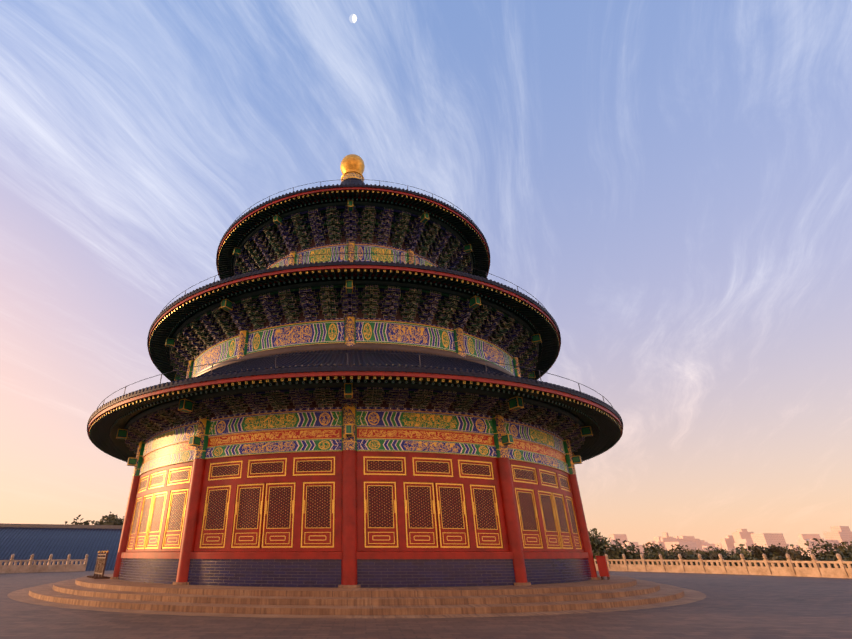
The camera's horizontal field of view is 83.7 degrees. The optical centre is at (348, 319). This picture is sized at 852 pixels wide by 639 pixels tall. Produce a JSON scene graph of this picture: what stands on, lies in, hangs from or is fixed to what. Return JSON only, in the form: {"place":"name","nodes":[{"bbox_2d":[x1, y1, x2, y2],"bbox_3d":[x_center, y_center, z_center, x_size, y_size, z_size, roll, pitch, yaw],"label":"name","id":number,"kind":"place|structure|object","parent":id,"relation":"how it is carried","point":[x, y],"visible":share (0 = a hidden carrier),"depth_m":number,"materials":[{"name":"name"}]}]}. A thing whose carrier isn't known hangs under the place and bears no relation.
{"place":"outdoors","nodes":[
{"label":"outdoors","id":0,"kind":"place"},
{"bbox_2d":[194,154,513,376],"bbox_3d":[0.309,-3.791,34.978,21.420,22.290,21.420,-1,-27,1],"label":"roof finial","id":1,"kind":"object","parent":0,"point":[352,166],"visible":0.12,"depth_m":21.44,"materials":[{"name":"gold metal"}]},
{"bbox_2d":[125,451,583,551],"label":"hall wall","id":2,"kind":"structure","parent":0,"point":[411,501],"depth_m":17.16,"materials":[{"name":"red wood"}]},
{"bbox_2d":[0,0,851,545],"label":"sky","id":3,"kind":"structure","parent":0,"point":[670,180],"materials":[{"name":"blue"}]},
{"bbox_2d":[609,534,627,544],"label":"building","id":4,"kind":"structure","parent":0,"point":[621,537],"depth_m":1509.20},
{"bbox_2d":[653,537,672,541],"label":"building","id":5,"kind":"structure","parent":0,"point":[656,539],"depth_m":2099.31,"materials":[{"name":"beige concrete"}]},
{"bbox_2d":[661,532,671,537],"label":"building","id":6,"kind":"structure","parent":0,"point":[665,535],"depth_m":1749.62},
{"bbox_2d":[664,542,698,551],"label":"building","id":7,"kind":"structure","parent":0,"point":[690,545],"depth_m":1111.87,"materials":[{"name":"white concrete"}]},
{"bbox_2d":[674,536,693,538],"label":"building","id":8,"kind":"structure","parent":0,"point":[687,537],"depth_m":1701.48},
{"bbox_2d":[700,540,709,545],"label":"building","id":9,"kind":"structure","parent":0,"point":[703,543],"depth_m":1597.82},
{"bbox_2d":[702,546,719,551],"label":"building","id":10,"kind":"structure","parent":0,"point":[704,547],"depth_m":1487.55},
{"bbox_2d":[720,535,734,547],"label":"building","id":11,"kind":"structure","parent":0,"point":[727,541],"depth_m":1356.18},
{"bbox_2d":[720,548,752,554],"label":"building","id":12,"kind":"structure","parent":0,"point":[728,549],"depth_m":926.35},
{"bbox_2d":[732,529,753,542],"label":"building","id":13,"kind":"structure","parent":0,"point":[742,534],"depth_m":1305.16,"materials":[{"name":"beige concrete"}]},
{"bbox_2d":[734,539,754,547],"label":"building","id":14,"kind":"structure","parent":0,"point":[747,542],"depth_m":1238.96,"materials":[{"name":"white concrete"}]},
{"bbox_2d":[751,533,788,549],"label":"building","id":15,"kind":"structure","parent":0,"point":[763,539],"depth_m":968.08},
{"bbox_2d":[798,534,820,540],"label":"building","id":16,"kind":"structure","parent":0,"point":[802,537],"depth_m":1795.80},
{"bbox_2d":[797,540,834,556],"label":"building","id":17,"kind":"structure","parent":0,"point":[801,544],"depth_m":871.02,"materials":[{"name":"white concrete"}]},
{"label":"ground","id":18,"kind":"structure","parent":0,"visible":0},
{"bbox_2d":[0,523,122,570],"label":"annex hall","id":19,"kind":"structure","parent":18,"relation":"on","point":[39,541],"depth_m":70.18,"materials":[{"name":"tile"}]},
{"bbox_2d":[65,512,124,524],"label":"tree","id":20,"kind":"object","parent":18,"relation":"on","point":[110,519],"visible":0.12,"depth_m":91.46,"materials":[{"name":"green plant"}]},
{"bbox_2d":[0,571,851,638],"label":"terrace","id":21,"kind":"structure","parent":18,"relation":"on","point":[721,606],"depth_m":11.32,"materials":[{"name":"stone"}]},
{"bbox_2d":[110,241,600,587],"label":"columns","id":22,"kind":"structure","parent":21,"relation":"on","point":[503,440],"depth_m":17.96,"materials":[{"name":"red wood"}]},
{"bbox_2d":[216,179,490,282],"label":"roof","id":23,"kind":"structure","parent":22,"relation":"in","point":[283,225],"depth_m":27.79,"materials":[{"name":"tile"}]},
{"bbox_2d":[139,243,568,475],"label":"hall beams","id":24,"kind":"structure","parent":22,"relation":"on","point":[379,429],"depth_m":19.34,"materials":[{"name":"multicoloured paint"}]},
{"bbox_2d":[147,253,560,380],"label":"roof","id":25,"kind":"structure","parent":22,"relation":"in","point":[193,324],"depth_m":21.95,"materials":[{"name":"tile"}]},
{"bbox_2d":[87,349,622,461],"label":"roof","id":26,"kind":"structure","parent":22,"relation":"in","point":[586,425],"depth_m":18.25,"materials":[{"name":"tile"}]},
{"bbox_2d":[29,551,684,614],"bbox_3d":[0.309,13.835,26.113,30.600,1.530,30.600,-1,-27,1],"label":"stepped stone base","id":27,"kind":"object","parent":21,"relation":"on","point":[291,582],"visible":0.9,"depth_m":15.51,"materials":[{"name":"beige stone"}]},
{"bbox_2d":[87,550,109,578],"bbox_3d":[-11.554,11.388,21.815,0.640,1.140,2.210,17,-31,-30],"label":"sign stand","id":28,"kind":"object","parent":27,"relation":"on","point":[100,565],"visible":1,"depth_m":21.60,"materials":[{"name":"beige stone"}]},
{"bbox_2d":[595,556,609,579],"bbox_3d":[11.134,10.857,20.503,0.400,0.910,0.660,-15,-30,27],"label":"sign board","id":29,"kind":"object","parent":27,"relation":"on","point":[602,565],"visible":1,"depth_m":20.30,"materials":[{"name":"red"}]},
{"bbox_2d":[0,553,851,578],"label":"balustrade","id":30,"kind":"object","parent":21,"relation":"on","point":[843,571],"visible":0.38,"depth_m":39.79,"materials":[{"name":"stone"}]},
{"bbox_2d":[588,528,627,563],"bbox_3d":[34.712,34.325,63.914,8.672,10.921,8.391,21,-33,-35],"label":"tree","id":31,"kind":"object","parent":18,"relation":"on","point":[597,545],"visible":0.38,"depth_m":63.01,"materials":[{"name":"green plant"}]},
{"bbox_2d":[596,553,619,563],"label":"tree","id":32,"kind":"object","parent":18,"relation":"on","point":[609,556],"visible":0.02,"depth_m":60.45,"materials":[{"name":"green plant"}]},
{"bbox_2d":[621,542,645,556],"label":"building","id":33,"kind":"structure","parent":18,"relation":"on","point":[640,547],"depth_m":1224.12,"materials":[{"name":"white concrete"}]},
{"bbox_2d":[620,540,675,564],"bbox_3d":[39.108,33.001,59.355,7.083,9.182,7.086,-6,-27,11],"label":"tree","id":34,"kind":"object","parent":18,"relation":"on","point":[653,556],"visible":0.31,"depth_m":60.37,"materials":[{"name":"green plant"}]},
{"bbox_2d":[655,538,683,549],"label":"building","id":35,"kind":"structure","parent":18,"relation":"on","point":[663,540],"depth_m":1222.54,"materials":[{"name":"white concrete"}]},
{"bbox_2d":[642,542,703,559],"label":"tree","id":36,"kind":"object","parent":18,"relation":"on","point":[679,548],"visible":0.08,"depth_m":75.37,"materials":[{"name":"green plant"}]},
{"bbox_2d":[674,550,688,564],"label":"tree","id":37,"kind":"object","parent":18,"relation":"on","point":[682,556],"visible":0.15,"depth_m":57.20,"materials":[{"name":"green plant"}]},
{"bbox_2d":[676,539,701,550],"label":"building","id":38,"kind":"structure","parent":18,"relation":"on","point":[698,543],"depth_m":1228.18,"materials":[{"name":"white concrete"}]},
{"bbox_2d":[683,553,710,565],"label":"tree","id":39,"kind":"object","parent":18,"relation":"on","point":[689,557],"visible":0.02,"depth_m":60.33,"materials":[{"name":"green plant"}]},
{"bbox_2d":[702,548,732,559],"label":"tree","id":40,"kind":"object","parent":18,"relation":"on","point":[716,551],"depth_m":76.77,"materials":[{"name":"green plant"}]},
{"bbox_2d":[709,551,726,565],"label":"tree","id":41,"kind":"object","parent":18,"relation":"on","point":[713,555],"visible":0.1,"depth_m":55.14,"materials":[{"name":"green plant"}]},
{"bbox_2d":[708,545,768,565],"bbox_3d":[48.123,31.783,56.319,8.224,8.628,7.330,10,-28,-20],"label":"tree","id":42,"kind":"object","parent":18,"relation":"on","point":[723,554],"visible":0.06,"depth_m":59.07,"materials":[{"name":"green plant"}]},
{"bbox_2d":[722,544,788,566],"bbox_3d":[47.190,30.580,53.918,7.436,8.624,8.418,11,-29,-21],"label":"tree","id":43,"kind":"object","parent":18,"relation":"on","point":[746,554],"visible":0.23,"depth_m":54.31,"materials":[{"name":"green plant"}]},
{"bbox_2d":[751,543,769,562],"bbox_3d":[47.667,30.043,52.929,2.568,8.668,2.865,-23,-35,38],"label":"tree","id":44,"kind":"object","parent":18,"relation":"on","point":[758,550],"visible":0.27,"depth_m":54.12,"materials":[{"name":"green plant"}]},
{"bbox_2d":[768,557,783,566],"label":"tree","id":45,"kind":"object","parent":18,"relation":"on","point":[774,559],"visible":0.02,"depth_m":49.30,"materials":[{"name":"green plant"}]},
{"bbox_2d":[767,543,787,563],"bbox_3d":[49.352,29.693,52.267,2.935,8.700,3.652,5,-27,-11],"label":"tree","id":46,"kind":"object","parent":18,"relation":"on","point":[773,548],"visible":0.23,"depth_m":53.62,"materials":[{"name":"green plant"}]},
{"bbox_2d":[764,544,804,554],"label":"tree","id":47,"kind":"object","parent":18,"relation":"on","point":[791,549],"depth_m":66.80,"materials":[{"name":"green plant"}]},
{"bbox_2d":[784,548,808,566],"bbox_3d":[49.366,29.041,50.375,2.986,8.164,3.023,-11,-29,21],"label":"tree","id":48,"kind":"object","parent":18,"relation":"on","point":[795,555],"visible":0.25,"depth_m":51.59,"materials":[{"name":"green plant"}]},
{"bbox_2d":[766,545,834,567],"bbox_3d":[51.262,30.474,53.596,5.889,8.521,8.838,19,-32,-33],"label":"tree","id":49,"kind":"object","parent":18,"relation":"on","point":[807,557],"visible":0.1,"depth_m":53.27,"materials":[{"name":"green plant"}]},
{"bbox_2d":[802,538,851,566],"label":"tree","id":50,"kind":"object","parent":18,"relation":"on","point":[837,548],"visible":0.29,"depth_m":57.26,"materials":[{"name":"green plant"}]},
{"bbox_2d":[823,526,851,548],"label":"building","id":51,"kind":"structure","parent":18,"relation":"on","point":[837,535],"depth_m":936.95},
{"bbox_2d":[836,552,851,567],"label":"tree","id":52,"kind":"object","parent":18,"relation":"on","point":[848,558],"visible":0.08,"depth_m":47.25,"materials":[{"name":"green plant"}]}
]}

